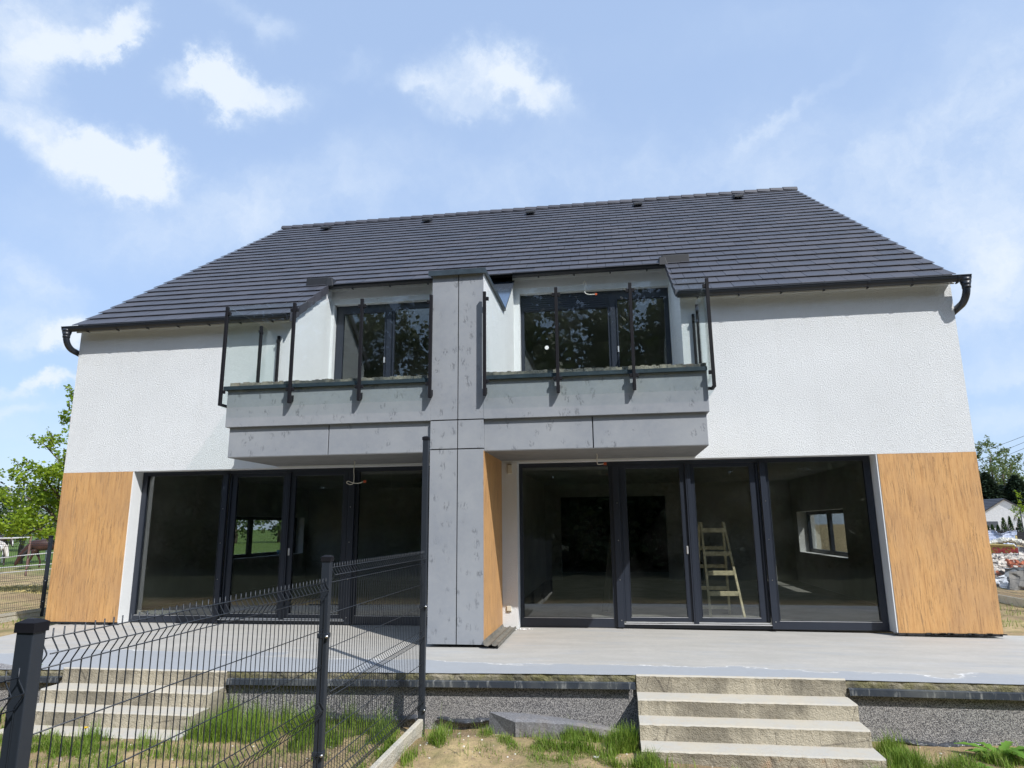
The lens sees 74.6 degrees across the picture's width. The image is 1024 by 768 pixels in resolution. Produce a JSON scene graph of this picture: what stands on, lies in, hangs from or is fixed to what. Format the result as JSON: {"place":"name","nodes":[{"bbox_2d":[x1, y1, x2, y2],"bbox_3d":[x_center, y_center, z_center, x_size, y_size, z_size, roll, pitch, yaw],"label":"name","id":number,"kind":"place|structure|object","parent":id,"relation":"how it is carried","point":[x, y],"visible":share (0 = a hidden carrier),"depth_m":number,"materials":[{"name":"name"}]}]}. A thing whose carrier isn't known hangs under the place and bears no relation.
{"place":"outdoors","nodes":[
{"label":"outdoors","id":0,"kind":"place"},
{"bbox_2d":[0,584,48,593],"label":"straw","id":1,"kind":"object","parent":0,"point":[15,587],"visible":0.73,"depth_m":21.03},
{"bbox_2d":[0,604,1023,767],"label":"grass","id":2,"kind":"structure","parent":0,"point":[624,741],"depth_m":6.31,"materials":[{"name":"green plant"}]},
{"bbox_2d":[0,524,1023,767],"bbox_3d":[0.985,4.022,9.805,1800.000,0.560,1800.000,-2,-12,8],"label":"ground","id":3,"kind":"structure","parent":0,"point":[265,541],"depth_m":6.30,"materials":[{"name":"soil"}]},
{"bbox_2d":[0,541,8,556],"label":"horse","id":4,"kind":"object","parent":3,"relation":"on","point":[6,551],"visible":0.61,"depth_m":32.05},
{"bbox_2d":[0,534,13,565],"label":"horse","id":5,"kind":"object","parent":3,"relation":"on","point":[4,540],"visible":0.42,"depth_m":36.19},
{"bbox_2d":[0,481,13,529],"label":"broadleaf tree","id":6,"kind":"object","parent":3,"relation":"on","point":[3,500],"visible":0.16,"depth_m":64.92,"materials":[{"name":"green plant"}]},
{"bbox_2d":[0,488,27,550],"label":"broadleaf tree","id":7,"kind":"object","parent":3,"relation":"on","point":[8,510],"visible":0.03,"depth_m":66.00,"materials":[{"name":"green plant"}]},
{"bbox_2d":[0,485,37,543],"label":"hawthorn","id":8,"kind":"object","parent":3,"relation":"on","point":[12,491],"visible":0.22,"depth_m":39.40,"materials":[{"name":"green plant"}]},
{"bbox_2d":[0,536,51,575],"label":"paddock fence","id":9,"kind":"object","parent":3,"relation":"on","point":[27,561],"visible":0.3,"depth_m":30.04,"materials":[{"name":"white wood"}]},
{"bbox_2d":[0,535,54,622],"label":"fence","id":10,"kind":"object","parent":3,"relation":"on","point":[27,613],"visible":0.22,"depth_m":14.97,"materials":[{"name":"black metal"}]},
{"bbox_2d":[0,487,56,563],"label":"hawthorn","id":11,"kind":"object","parent":3,"relation":"on","point":[21,548],"visible":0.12,"depth_m":40.43,"materials":[{"name":"green plant"}]},
{"bbox_2d":[6,484,54,545],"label":"broadleaf tree","id":12,"kind":"object","parent":3,"relation":"on","point":[33,514],"visible":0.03,"depth_m":63.96,"materials":[{"name":"green plant"}]},
{"bbox_2d":[14,539,53,566],"bbox_3d":[-24.098,8.686,34.587,2.416,1.452,0.595,4,-13,-20],"label":"horse","id":13,"kind":"object","parent":3,"relation":"on","point":[33,551],"visible":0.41,"depth_m":34.35},
{"bbox_2d":[0,384,73,544],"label":"maple tree","id":14,"kind":"object","parent":3,"relation":"on","point":[22,523],"visible":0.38,"depth_m":19.71,"materials":[{"name":"green plant"}]},
{"bbox_2d":[31,495,60,538],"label":"hawthorn","id":15,"kind":"object","parent":3,"relation":"on","point":[48,523],"visible":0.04,"depth_m":42.37,"materials":[{"name":"green plant"}]},
{"bbox_2d":[0,667,227,741],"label":"concrete steps","id":16,"kind":"structure","parent":3,"relation":"on","point":[60,702],"depth_m":7.28,"materials":[{"name":"beige concrete"}]},
{"bbox_2d":[0,436,429,767],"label":"fence","id":17,"kind":"object","parent":3,"relation":"on","point":[21,703],"visible":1,"depth_m":3.93,"materials":[{"name":"black metal"}]},
{"bbox_2d":[235,520,265,542],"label":"broadleaf tree","id":18,"kind":"object","parent":3,"relation":"on","point":[242,528],"visible":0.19,"depth_m":88.32,"materials":[{"name":"green plant"}]},
{"bbox_2d":[261,520,281,541],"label":"broadleaf tree","id":19,"kind":"object","parent":3,"relation":"on","point":[276,527],"visible":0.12,"depth_m":91.55,"materials":[{"name":"green plant"}]},
{"bbox_2d":[295,712,417,722],"bbox_3d":[-1.658,3.575,7.184,1.450,0.108,0.068,-2,-12,8],"label":"plastic foil","id":20,"kind":"object","parent":3,"relation":"on","point":[413,717],"visible":0.26,"depth_m":7.15,"materials":[{"name":"plastic"}]},
{"bbox_2d":[436,716,488,724],"bbox_3d":[-0.484,3.525,7.028,0.641,0.081,0.046,-2,-12,8],"label":"plastic foil","id":21,"kind":"object","parent":3,"relation":"on","point":[478,720],"visible":0.85,"depth_m":7.02,"materials":[{"name":"black plastic"}]},
{"bbox_2d":[0,727,1019,767],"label":"pebbles","id":22,"kind":"object","parent":3,"relation":"on","point":[413,746],"visible":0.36,"depth_m":6.17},
{"bbox_2d":[0,622,1023,745],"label":"terrace","id":23,"kind":"structure","parent":3,"relation":"on","point":[937,689],"depth_m":7.46,"materials":[{"name":"concrete"}]},
{"bbox_2d":[483,624,515,646],"bbox_3d":[-0.151,3.458,9.300,0.211,0.073,1.660,-2,-12,8],"label":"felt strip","id":24,"kind":"object","parent":23,"relation":"on","point":[500,635],"visible":1,"depth_m":9.17,"materials":[{"name":"grey fabric"}]},
{"bbox_2d":[45,187,1006,644],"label":"semi detached house","id":25,"kind":"structure","parent":3,"relation":"on","point":[651,383],"depth_m":11.36,"materials":[{"name":"white paint"}]},
{"bbox_2d":[234,516,296,557],"bbox_3d":[-6.623,4.044,17.849,0.070,1.008,3.748,-2,-12,8],"label":"side window","id":26,"kind":"structure","parent":25,"relation":"in","point":[248,551],"depth_m":17.23,"materials":[{"name":"black metal"}]},
{"bbox_2d":[128,466,429,624],"bbox_3d":[-3.733,2.638,11.069,5.381,2.485,0.138,-2,-12,8],"label":"patio window","id":27,"kind":"structure","parent":25,"relation":"in","point":[350,504],"depth_m":11.08,"materials":[{"name":"metal"}]},
{"bbox_2d":[334,302,428,379],"bbox_3d":[-2.141,-0.504,12.967,2.660,2.201,0.112,-2,-12,8],"label":"loggia window","id":28,"kind":"structure","parent":25,"relation":"in","point":[389,310],"depth_m":13.14,"materials":[{"name":"metal"}]},
{"bbox_2d":[520,288,671,370],"bbox_3d":[1.536,-0.651,12.440,2.751,2.201,0.112,-2,-12,8],"label":"loggia window","id":29,"kind":"structure","parent":25,"relation":"in","point":[607,300],"depth_m":12.57,"materials":[{"name":"metal"}]},
{"bbox_2d":[519,456,889,630],"bbox_3d":[2.722,2.379,10.145,5.270,2.485,0.138,-2,-12,8],"label":"patio window","id":30,"kind":"structure","parent":25,"relation":"in","point":[622,606],"depth_m":10.08,"materials":[{"name":"metal"}]},
{"bbox_2d":[806,509,847,556],"bbox_3d":[7.422,3.446,15.627,0.070,1.008,3.668,-2,-12,8],"label":"side window","id":31,"kind":"structure","parent":25,"relation":"in","point":[832,551],"depth_m":15.70,"materials":[{"name":"black metal"}]},
{"bbox_2d":[489,712,622,739],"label":"concrete slab","id":32,"kind":"structure","parent":3,"relation":"on","point":[515,724],"depth_m":6.62,"materials":[{"name":"grey concrete"}]},
{"bbox_2d":[636,674,886,767],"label":"concrete steps","id":33,"kind":"structure","parent":3,"relation":"on","point":[752,722],"depth_m":6.25,"materials":[{"name":"beige concrete"}]},
{"bbox_2d":[892,738,983,746],"bbox_3d":[4.042,3.419,6.362,0.831,0.088,0.050,-2,-12,8],"label":"plastic foil","id":34,"kind":"object","parent":3,"relation":"on","point":[915,742],"visible":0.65,"depth_m":6.37,"materials":[{"name":"plastic"}]},
{"bbox_2d":[976,453,990,475],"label":"birch tree","id":35,"kind":"object","parent":3,"relation":"on","point":[979,457],"visible":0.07,"depth_m":140.80,"materials":[{"name":"green plant"}]},
{"bbox_2d":[954,741,1023,762],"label":"weed","id":36,"kind":"object","parent":3,"relation":"on","point":[1005,745],"visible":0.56,"depth_m":6.10,"materials":[{"name":"green plant"}]},
{"bbox_2d":[980,472,1007,499],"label":"spruce","id":37,"kind":"object","parent":3,"relation":"on","point":[990,489],"visible":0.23,"depth_m":96.18,"materials":[{"name":"green plant"}]},
{"bbox_2d":[974,435,1014,485],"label":"birch tree","id":38,"kind":"object","parent":3,"relation":"on","point":[980,446],"visible":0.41,"depth_m":138.17,"materials":[{"name":"green plant"}]},
{"bbox_2d":[995,575,1007,587],"bbox_3d":[14.393,5.704,19.310,1.050,0.496,0.386,-6,-13,23],"label":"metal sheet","id":39,"kind":"object","parent":3,"relation":"on","point":[1002,582],"visible":0.26,"depth_m":19.49,"materials":[{"name":"silver metal"}]},
{"bbox_2d":[983,498,1023,529],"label":"bungalow","id":40,"kind":"object","parent":3,"relation":"on","point":[996,510],"visible":0.34,"depth_m":88.06,"materials":[{"name":"white paint"}]},
{"bbox_2d":[987,521,997,527],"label":"window","id":41,"kind":"structure","parent":40,"relation":"in","point":[989,523],"depth_m":88.25,"materials":[{"name":"grey glass"}]},
{"bbox_2d":[1000,517,1007,530],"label":"thuja","id":42,"kind":"object","parent":3,"relation":"on","point":[1003,526],"visible":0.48,"depth_m":69.92,"materials":[{"name":"green plant"}]},
{"bbox_2d":[985,457,1023,484],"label":"birch tree","id":43,"kind":"object","parent":3,"relation":"on","point":[1005,471],"visible":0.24,"depth_m":132.06,"materials":[{"name":"green plant"}]},
{"bbox_2d":[990,544,1018,553],"bbox_3d":[18.338,6.461,25.261,1.115,0.977,1.810,-9,-14,34],"label":"skip","id":44,"kind":"object","parent":3,"relation":"on","point":[1000,547],"visible":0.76,"depth_m":24.53,"materials":[{"name":"yellow paint"}]},
{"bbox_2d":[988,530,1016,545],"bbox_3d":[19.090,6.083,26.388,1.227,0.699,0.498,-10,-15,38],"label":"plastic sheeting","id":45,"kind":"object","parent":44,"relation":"on","point":[997,536],"visible":0.31,"depth_m":26.37,"materials":[{"name":"white plastic"}]},
{"bbox_2d":[990,537,1023,546],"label":"plaster rubble","id":46,"kind":"object","parent":44,"relation":"in","point":[1000,540],"visible":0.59,"depth_m":24.66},
{"bbox_2d":[988,529,1023,606],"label":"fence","id":47,"kind":"object","parent":3,"relation":"on","point":[1003,597],"visible":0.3,"depth_m":15.62,"materials":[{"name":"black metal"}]},
{"bbox_2d":[989,447,1023,479],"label":"birch tree","id":48,"kind":"object","parent":3,"relation":"on","point":[1019,456],"visible":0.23,"depth_m":140.14,"materials":[{"name":"green plant"}]},
{"bbox_2d":[992,552,1023,586],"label":"rubble heap","id":49,"kind":"object","parent":3,"relation":"on","point":[1000,561],"visible":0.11,"depth_m":21.58,"materials":[{"name":"white paint"}]},
{"bbox_2d":[997,530,1023,539],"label":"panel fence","id":50,"kind":"object","parent":3,"relation":"on","point":[1018,537],"visible":0.16,"depth_m":54.93,"materials":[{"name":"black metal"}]},
{"bbox_2d":[1007,516,1014,530],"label":"thuja","id":51,"kind":"object","parent":3,"relation":"on","point":[1009,523],"visible":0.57,"depth_m":69.65,"materials":[{"name":"green plant"}]},
{"bbox_2d":[1002,474,1023,507],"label":"spruce","id":52,"kind":"object","parent":3,"relation":"on","point":[1014,483],"visible":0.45,"depth_m":95.35,"materials":[{"name":"green plant"}]},
{"bbox_2d":[1005,567,1022,589],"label":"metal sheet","id":53,"kind":"object","parent":3,"relation":"on","point":[1008,569],"visible":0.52,"depth_m":19.19,"materials":[{"name":"grey metal"}]},
{"bbox_2d":[1009,571,1023,589],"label":"rock","id":54,"kind":"object","parent":3,"relation":"on","point":[1014,583],"visible":0.67,"depth_m":18.86,"materials":[{"name":"grey stone"}]},
{"bbox_2d":[1009,490,1023,518],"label":"young maple","id":55,"kind":"object","parent":3,"relation":"on","point":[1016,508],"visible":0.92,"depth_m":66.04,"materials":[{"name":"green plant"}]},
{"bbox_2d":[1013,509,1023,532],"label":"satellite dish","id":56,"kind":"object","parent":3,"relation":"on","point":[1015,519],"visible":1,"depth_m":48.94,"materials":[{"name":"white metal"}]},
{"bbox_2d":[1016,518,1023,531],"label":"thuja","id":57,"kind":"object","parent":3,"relation":"on","point":[1019,524],"visible":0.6,"depth_m":69.15,"materials":[{"name":"green plant"}]},
{"bbox_2d":[0,0,1023,529],"label":"sky","id":58,"kind":"structure","parent":0,"point":[144,144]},
{"bbox_2d":[602,532,611,610],"bbox_3d":[1.770,3.381,12.222,0.130,1.360,0.718,-7,-13,26],"label":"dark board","id":59,"kind":"object","parent":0,"point":[607,591],"visible":0.71,"depth_m":12.08,"materials":[{"name":"grey wood"}]},
{"bbox_2d":[700,561,703,583],"bbox_3d":[4.645,4.800,17.143,0.400,0.560,0.400,-2,-12,8],"label":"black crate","id":60,"kind":"object","parent":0,"point":[701,574],"visible":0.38,"depth_m":16.92,"materials":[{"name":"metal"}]},
{"bbox_2d":[698,522,745,616],"bbox_3d":[3.381,3.042,11.052,0.551,1.510,0.970,-1,-12,2],"label":"stepladder","id":61,"kind":"object","parent":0,"point":[726,572],"visible":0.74,"depth_m":11.00,"materials":[{"name":"paint"}]}
]}

